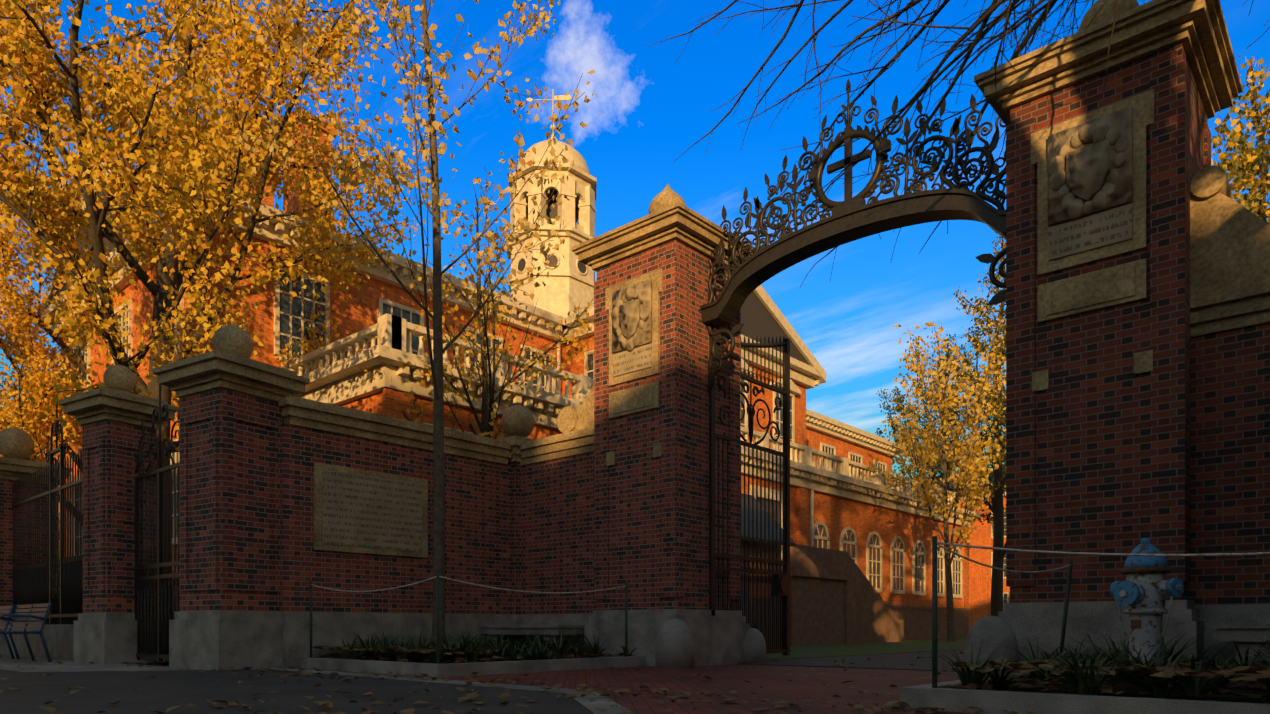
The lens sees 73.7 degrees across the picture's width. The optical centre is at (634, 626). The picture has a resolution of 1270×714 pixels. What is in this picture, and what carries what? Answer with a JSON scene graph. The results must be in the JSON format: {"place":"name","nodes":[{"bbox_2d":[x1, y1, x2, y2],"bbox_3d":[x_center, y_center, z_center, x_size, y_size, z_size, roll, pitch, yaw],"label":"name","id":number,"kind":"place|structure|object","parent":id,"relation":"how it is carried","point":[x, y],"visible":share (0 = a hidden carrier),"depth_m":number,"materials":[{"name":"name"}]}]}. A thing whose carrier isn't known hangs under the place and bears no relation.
{"place":"outdoors","nodes":[
{"label":"outdoors","id":0,"kind":"place"},
{"bbox_2d":[0,421,59,556],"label":"hollis hall","id":1,"kind":"structure","parent":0,"point":[59,486],"depth_m":35.00,"materials":[{"name":"red brick"}]},
{"bbox_2d":[0,654,282,670],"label":"concrete sidewalk","id":2,"kind":"structure","parent":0,"point":[53,665],"depth_m":11.10,"materials":[{"name":"grey concrete"}]},
{"bbox_2d":[0,617,11,653],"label":"pier base","id":3,"kind":"object","parent":2,"relation":"on","point":[2,643],"depth_m":15.63,"materials":[{"name":"grey stone"}]},
{"bbox_2d":[0,605,14,658],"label":"bench","id":4,"kind":"object","parent":2,"relation":"on","point":[6,624],"visible":0.71,"depth_m":13.37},
{"bbox_2d":[0,602,51,661],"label":"bench","id":5,"kind":"object","parent":2,"relation":"on","point":[30,616],"visible":0.96,"depth_m":12.38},
{"bbox_2d":[0,479,56,613],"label":"brick pier","id":6,"kind":"structure","parent":2,"relation":"on","point":[6,544],"depth_m":15.78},
{"bbox_2d":[0,428,71,484],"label":"pillar cap","id":7,"kind":"object","parent":6,"relation":"on","point":[17,446],"visible":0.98,"depth_m":16.03,"materials":[{"name":"beige stone"}]},
{"bbox_2d":[4,624,72,659],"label":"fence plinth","id":8,"kind":"structure","parent":2,"relation":"on","point":[58,638],"depth_m":13.76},
{"bbox_2d":[12,393,82,624],"bbox_3d":[-9.559,-1.948,13.996,5.500,3.820,0.050,0,0,42],"label":"fence","id":9,"kind":"object","parent":8,"relation":"on","point":[57,583],"visible":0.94,"depth_m":14.16,"materials":[{"name":"metal"}]},
{"bbox_2d":[73,613,164,664],"bbox_3d":[-7.266,0.162,11.940,0.820,0.700,0.820,0,0,32],"label":"pier base","id":10,"kind":"object","parent":2,"relation":"on","point":[104,638],"visible":0.71,"depth_m":11.58,"materials":[{"name":"grey stone"}]},
{"bbox_2d":[83,419,155,612],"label":"brick pier","id":11,"kind":"structure","parent":2,"relation":"on","point":[110,450],"depth_m":11.66,"materials":[{"name":"red brick"}]},
{"bbox_2d":[59,365,178,429],"bbox_3d":[-7.266,-3.253,11.940,1.080,0.870,1.080,0,0,32],"label":"pillar cap","id":12,"kind":"object","parent":11,"relation":"on","point":[115,400],"visible":0.96,"depth_m":11.67,"materials":[{"name":"beige stone"}]},
{"bbox_2d":[134,384,178,661],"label":"pedestrian gate","id":13,"kind":"structure","parent":11,"relation":"attached to","point":[156,619],"depth_m":11.28,"materials":[{"name":"metal"}]},
{"bbox_2d":[169,611,282,670],"bbox_3d":[-5.006,0.162,10.541,1.020,0.700,1.020,0,0,32],"label":"pier base","id":14,"kind":"object","parent":2,"relation":"on","point":[210,640],"visible":0.79,"depth_m":10.15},
{"bbox_2d":[179,387,284,611],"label":"brick pier","id":15,"kind":"structure","parent":2,"relation":"on","point":[229,499],"depth_m":10.22,"materials":[{"name":"red brick"}]},
{"bbox_2d":[153,325,309,401],"bbox_3d":[-5.006,-3.283,10.541,1.280,0.930,1.280,0,0,32],"label":"pillar cap","id":16,"kind":"object","parent":15,"relation":"on","point":[227,363],"visible":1,"depth_m":10.21,"materials":[{"name":"beige stone"}]},
{"bbox_2d":[0,665,631,713],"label":"road edge band","id":17,"kind":"object","parent":2,"relation":"on","point":[601,702],"visible":0.85,"depth_m":7.16,"materials":[{"name":"concrete"}]},
{"bbox_2d":[0,669,592,713],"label":"road asphalt","id":18,"kind":"structure","parent":0,"point":[162,692],"depth_m":6.36,"materials":[{"name":"grey asphalt"}]},
{"bbox_2d":[227,0,597,646],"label":"young tree","id":19,"kind":"object","parent":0,"point":[382,8],"depth_m":10.96,"materials":[{"name":"yellow plant"}]},
{"bbox_2d":[281,612,592,667],"bbox_3d":[-2.370,0.162,11.693,2.680,0.700,4.380,0,0,42],"label":"wall base","id":20,"kind":"object","parent":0,"point":[331,628],"visible":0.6,"depth_m":11.44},
{"bbox_2d":[278,385,596,614],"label":"brick wall","id":21,"kind":"structure","parent":20,"relation":"on","point":[517,526],"depth_m":12.39,"materials":[{"name":"red brick"}]},
{"bbox_2d":[323,469,421,551],"bbox_3d":[-3.520,-1.548,11.456,0.012,0.960,1.500,0,0,42],"label":"inscription plaque","id":22,"kind":"object","parent":21,"relation":"attached to","point":[369,511],"visible":1,"depth_m":11.41,"materials":[{"name":"beige stone"}]},
{"bbox_2d":[358,180,593,438],"bbox_3d":[-2.731,-3.904,16.695,6.169,8.838,6.116,0,0,42],"label":"hall tree","id":23,"kind":"object","parent":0,"point":[476,324],"depth_m":15.54,"materials":[{"name":"yellow plant"}]},
{"bbox_2d":[1,664,978,713],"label":"sidewalk pavers","id":24,"kind":"object","parent":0,"point":[810,687],"visible":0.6,"depth_m":7.53,"materials":[{"name":"brick"}]},
{"bbox_2d":[294,656,645,676],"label":"bed kerb","id":25,"kind":"structure","parent":24,"relation":"on","point":[439,670],"depth_m":9.52,"materials":[{"name":"stone"}]},
{"bbox_2d":[339,656,600,663],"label":"bed soil","id":26,"kind":"structure","parent":24,"relation":"on","point":[493,660],"depth_m":10.70,"materials":[{"name":"brown soil"}]},
{"bbox_2d":[310,572,627,663],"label":"rope posts","id":27,"kind":"object","parent":26,"relation":"on","point":[437,618],"visible":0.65,"depth_m":10.53,"materials":[{"name":"metal"}]},
{"bbox_2d":[311,576,625,592],"bbox_3d":[-2.073,-0.463,10.726,2.708,0.143,2.878,0,0,42],"label":"rope fence","id":28,"kind":"object","parent":27,"relation":"attached to","point":[467,583],"visible":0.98,"depth_m":9.60,"materials":[{"name":"grey fabric"}]},
{"bbox_2d":[320,629,635,663],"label":"bed plants","id":29,"kind":"object","parent":26,"relation":"on","point":[533,649],"visible":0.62,"depth_m":10.22,"materials":[{"name":"green plant"}]},
{"bbox_2d":[478,625,583,652],"bbox_3d":[-1.487,0.242,12.441,1.810,0.540,0.730,0,0,42],"label":"stone bench","id":30,"kind":"object","parent":26,"relation":"on","point":[492,631],"visible":0.52,"depth_m":12.00,"materials":[{"name":"stone"}]},
{"bbox_2d":[0,652,1034,713],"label":"fallen leaves","id":31,"kind":"object","parent":24,"relation":"on","point":[473,695],"depth_m":6.03,"materials":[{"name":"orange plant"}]},
{"bbox_2d":[584,609,749,666],"bbox_3d":[0.457,0.142,11.809,1.640,0.740,1.640,0,0,42],"label":"pier base","id":32,"kind":"object","parent":24,"relation":"on","point":[719,637],"visible":0.76,"depth_m":11.27,"materials":[{"name":"stone"}]},
{"bbox_2d":[655,618,693,668],"bbox_3d":[0.501,0.202,10.622,0.490,0.620,0.482,0,0,42],"label":"bollard","id":33,"kind":"object","parent":24,"relation":"on","point":[674,647],"visible":1,"depth_m":10.43,"materials":[{"name":"stone"}]},
{"bbox_2d":[964,616,1018,676],"bbox_3d":[3.392,0.202,8.064,0.490,0.620,0.482,0,0,42],"label":"bollard","id":34,"kind":"object","parent":24,"relation":"on","point":[992,632],"visible":0.73,"depth_m":7.89,"materials":[{"name":"stone"}]},
{"bbox_2d":[900,672,1269,713],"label":"bed kerb","id":35,"kind":"structure","parent":24,"relation":"on","point":[942,695],"depth_m":4.75,"materials":[{"name":"stone"}]},
{"bbox_2d":[998,600,1203,672],"bbox_3d":[4.576,0.142,8.165,1.640,0.740,1.640,0,0,42],"label":"pier base","id":36,"kind":"object","parent":24,"relation":"on","point":[1040,622],"visible":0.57,"depth_m":7.58,"materials":[{"name":"stone"}]},
{"bbox_2d":[1006,42,1210,602],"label":"brick pillar","id":37,"kind":"structure","parent":36,"relation":"on","point":[1098,446],"depth_m":7.59,"materials":[{"name":"red brick"}]},
{"bbox_2d":[974,0,1241,391],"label":"trim","id":38,"kind":"structure","parent":37,"relation":"on","point":[1198,29],"depth_m":7.56,"materials":[{"name":"stone"}]},
{"bbox_2d":[1047,106,1132,225],"bbox_3d":[4.056,-4.106,7.581,0.686,0.844,0.097,0,0,42],"label":"relief carving","id":39,"kind":"object","parent":38,"relation":"attached to","point":[1090,168],"visible":1,"depth_m":7.54},
{"bbox_2d":[1048,204,1132,260],"bbox_3d":[4.083,-3.538,7.607,0.680,0.300,0.022,0,0,42],"label":"inscription plaque","id":40,"kind":"object","parent":38,"relation":"attached to","point":[1102,229],"visible":0.93,"depth_m":7.59,"materials":[{"name":"beige stone"}]},
{"bbox_2d":[956,679,1269,703],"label":"bed soil","id":41,"kind":"structure","parent":24,"relation":"on","point":[1221,697],"depth_m":5.24,"materials":[{"name":"brown soil"}]},
{"bbox_2d":[313,645,1269,701],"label":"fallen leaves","id":42,"kind":"object","parent":41,"relation":"on","point":[1030,682],"visible":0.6,"depth_m":5.19,"materials":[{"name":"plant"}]},
{"bbox_2d":[932,536,1072,687],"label":"rope fence posts","id":43,"kind":"object","parent":41,"relation":"on","point":[934,612],"visible":0.65,"depth_m":5.31,"materials":[{"name":"metal"}]},
{"bbox_2d":[936,542,1269,572],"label":"rope","id":44,"kind":"object","parent":43,"relation":"attached to","point":[939,544],"visible":1,"depth_m":4.84,"materials":[{"name":"grey fabric"}]},
{"bbox_2d":[910,630,1269,700],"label":"bed plants","id":45,"kind":"object","parent":41,"relation":"on","point":[1191,685],"visible":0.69,"depth_m":5.24,"materials":[{"name":"green plant"}]},
{"bbox_2d":[1110,538,1183,690],"bbox_3d":[3.384,-0.088,5.608,0.394,1.000,0.393,0,0,23],"label":"fire hydrant","id":46,"kind":"object","parent":41,"relation":"on","point":[1143,590],"visible":0.9,"depth_m":5.52,"materials":[{"name":"white paint"},{"name":"blue paint"}]},
{"bbox_2d":[1212,623,1269,665],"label":"stone bench","id":47,"kind":"object","parent":41,"relation":"on","point":[1250,635],"visible":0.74,"depth_m":6.53,"materials":[{"name":"stone"}]},
{"bbox_2d":[61,110,968,607],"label":"brick building","id":48,"kind":"structure","parent":0,"point":[355,314],"depth_m":23.02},
{"bbox_2d":[46,180,809,364],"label":"harvard hall roof","id":49,"kind":"structure","parent":48,"relation":"attached to","point":[758,320],"depth_m":26.99,"materials":[{"name":"grey"}]},
{"bbox_2d":[37,163,979,597],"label":"harvard hall trim","id":50,"kind":"structure","parent":48,"relation":"attached to","point":[341,381],"depth_m":21.38,"materials":[{"name":"beige stone"}]},
{"bbox_2d":[504,89,596,316],"bbox_3d":[-3.139,-15.128,32.417,3.562,10.880,3.562,0,0,42],"label":"cupola","id":51,"kind":"object","parent":48,"relation":"attached to","point":[567,290],"depth_m":31.06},
{"bbox_2d":[166,638,965,659],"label":"yard grass","id":52,"kind":"structure","parent":0,"point":[831,650],"depth_m":19.27,"materials":[{"name":"green plant"}]},
{"bbox_2d":[0,133,100,526],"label":"tree","id":53,"kind":"object","parent":52,"relation":"on","point":[65,348],"visible":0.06,"depth_m":22.28,"materials":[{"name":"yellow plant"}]},
{"bbox_2d":[0,116,141,500],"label":"tree leaves","id":54,"kind":"object","parent":53,"relation":"on","point":[36,360],"visible":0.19,"depth_m":21.37,"materials":[{"name":"orange plant"}]},
{"bbox_2d":[0,0,427,652],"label":"tree","id":55,"kind":"object","parent":52,"relation":"on","point":[110,234],"visible":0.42,"depth_m":14.89,"materials":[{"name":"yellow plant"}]},
{"bbox_2d":[0,0,456,450],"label":"tree leaves","id":56,"kind":"object","parent":55,"relation":"on","point":[43,62],"visible":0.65,"depth_m":13.98,"materials":[{"name":"plant"}]},
{"bbox_2d":[739,540,779,648],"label":"guardhouse","id":57,"kind":"structure","parent":52,"relation":"on","point":[746,552],"depth_m":17.86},
{"bbox_2d":[741,493,795,546],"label":"guardhouse roof","id":58,"kind":"structure","parent":57,"relation":"attached to","point":[792,543],"depth_m":18.05,"materials":[{"name":"stone"}]},
{"bbox_2d":[863,323,1005,641],"bbox_3d":[10.412,-4.957,28.687,3.900,10.948,4.730,0,0,35],"label":"tree","id":59,"kind":"object","parent":52,"relation":"on","point":[949,605],"visible":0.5,"depth_m":28.54,"materials":[{"name":"brown plant"}]},
{"bbox_2d":[860,321,1005,555],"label":"yard tree leaves","id":60,"kind":"object","parent":59,"relation":"attached to","point":[970,440],"visible":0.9,"depth_m":28.15,"materials":[{"name":"yellow plant"}]},
{"bbox_2d":[875,334,1005,531],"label":"tree","id":61,"kind":"object","parent":52,"relation":"on","point":[906,467],"visible":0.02,"depth_m":53.01,"materials":[{"name":"brown plant"}]},
{"bbox_2d":[894,237,1005,616],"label":"tree","id":62,"kind":"object","parent":52,"relation":"on","point":[996,508],"visible":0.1,"depth_m":45.54,"materials":[{"name":"brown plant"}]},
{"bbox_2d":[888,232,1005,504],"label":"yard tree leaves","id":63,"kind":"object","parent":62,"relation":"on","point":[975,344],"visible":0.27,"depth_m":44.92,"materials":[{"name":"yellow plant"}]},
{"bbox_2d":[987,347,1005,453],"bbox_3d":[19.399,-7.217,38.375,6.242,15.479,10.831,0,0,25],"label":"tree","id":64,"kind":"object","parent":52,"relation":"on","point":[1002,401],"visible":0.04,"depth_m":35.70,"materials":[{"name":"brown plant"}]},
{"bbox_2d":[975,341,1005,472],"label":"yard tree leaves","id":65,"kind":"object","parent":64,"relation":"attached to","point":[998,414],"visible":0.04,"depth_m":36.18,"materials":[{"name":"yellow plant"}]},
{"bbox_2d":[1211,55,1269,222],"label":"tree","id":66,"kind":"object","parent":52,"relation":"on","point":[1263,215],"visible":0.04,"depth_m":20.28,"materials":[{"name":"brown plant"}]},
{"bbox_2d":[177,544,969,644],"bbox_3d":[0.469,-0.863,31.561,17.260,2.750,33.120,0,0,42],"label":"harvard hall foundation","id":67,"kind":"object","parent":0,"point":[835,597],"visible":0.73,"depth_m":25.07,"materials":[{"name":"brown stone"}]},
{"bbox_2d":[0,0,1269,477],"label":"sky","id":68,"kind":"structure","parent":0,"point":[648,109],"materials":[{"name":"blue"}]},
{"bbox_2d":[571,184,754,610],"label":"pier","id":69,"kind":"structure","parent":0,"point":[651,531],"depth_m":11.21,"materials":[{"name":"red brick"}]},
{"bbox_2d":[611,279,651,352],"bbox_3d":[-0.063,-4.092,11.226,0.685,0.871,0.097,0,0,42],"label":"carved relief","id":70,"kind":"object","parent":69,"relation":"attached to","point":[631,314],"visible":1,"depth_m":11.17},
{"bbox_2d":[613,344,651,376],"bbox_3d":[-0.036,-3.538,11.252,0.680,0.300,0.022,0,0,42],"label":"inscribed plaque","id":71,"kind":"object","parent":69,"relation":"attached to","point":[633,360],"visible":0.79,"depth_m":11.23,"materials":[{"name":"beige stone"}]},
{"bbox_2d":[709,333,789,655],"bbox_3d":[1.659,-1.980,12.111,0.160,4.825,2.016,0,0,42],"label":"gate leaf","id":72,"kind":"object","parent":69,"relation":"attached to","point":[759,602],"visible":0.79,"depth_m":12.30,"materials":[{"name":"metal"}]},
{"bbox_2d":[700,79,1005,395],"bbox_3d":[2.512,-4.778,9.991,4.280,3.380,0.360,0,0,42],"label":"gate overthrow","id":73,"kind":"object","parent":69,"relation":"attached to","point":[849,218],"visible":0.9,"depth_m":9.88,"materials":[{"name":"metal"}]},
{"bbox_2d":[737,650,963,671],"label":"yard path","id":74,"kind":"structure","parent":0,"point":[898,661],"depth_m":12.23,"materials":[{"name":"concrete"}]},
{"bbox_2d":[744,628,765,662],"bbox_3d":[1.641,0.262,11.910,0.408,0.500,0.402,0,0,42],"label":"bollard","id":75,"kind":"object","parent":74,"relation":"on","point":[754,646],"visible":0.65,"depth_m":11.74,"materials":[{"name":"stone"}]},
{"bbox_2d":[960,496,1009,629],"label":"hall","id":76,"kind":"structure","parent":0,"point":[980,579],"depth_m":67.10,"materials":[{"name":"brick"}]},
{"bbox_2d":[896,468,1005,495],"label":"hall roof","id":77,"kind":"structure","parent":76,"relation":"on","point":[951,484],"depth_m":71.38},
{"bbox_2d":[962,492,1008,610],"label":"hall trim","id":78,"kind":"structure","parent":76,"relation":"attached to","point":[1007,593],"depth_m":65.94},
{"bbox_2d":[1194,604,1269,668],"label":"bench","id":79,"kind":"object","parent":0,"point":[1209,615],"visible":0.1,"depth_m":7.21,"materials":[{"name":"grey stone"}]},
{"bbox_2d":[1189,323,1269,604],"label":"brick wing","id":80,"kind":"object","parent":79,"relation":"on","point":[1229,441],"visible":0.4,"depth_m":7.24,"materials":[{"name":"red brick"}]},
{"bbox_2d":[1190,165,1269,337],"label":"stone scroll","id":81,"kind":"object","parent":80,"relation":"on","point":[1229,263],"visible":0.81,"depth_m":7.27,"materials":[{"name":"beige stone"}]},
{"bbox_3d":[5.119,-6.522,1.721,10.219,14.109,13.374,0,0,42],"label":"bare tree wood","id":82,"kind":"object","parent":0,"visible":0},
{"bbox_2d":[649,0,1269,286],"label":"tree branches","id":83,"kind":"object","parent":82,"relation":"attached to","point":[987,13],"visible":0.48,"depth_m":10.17,"materials":[{"name":"brown plant"}]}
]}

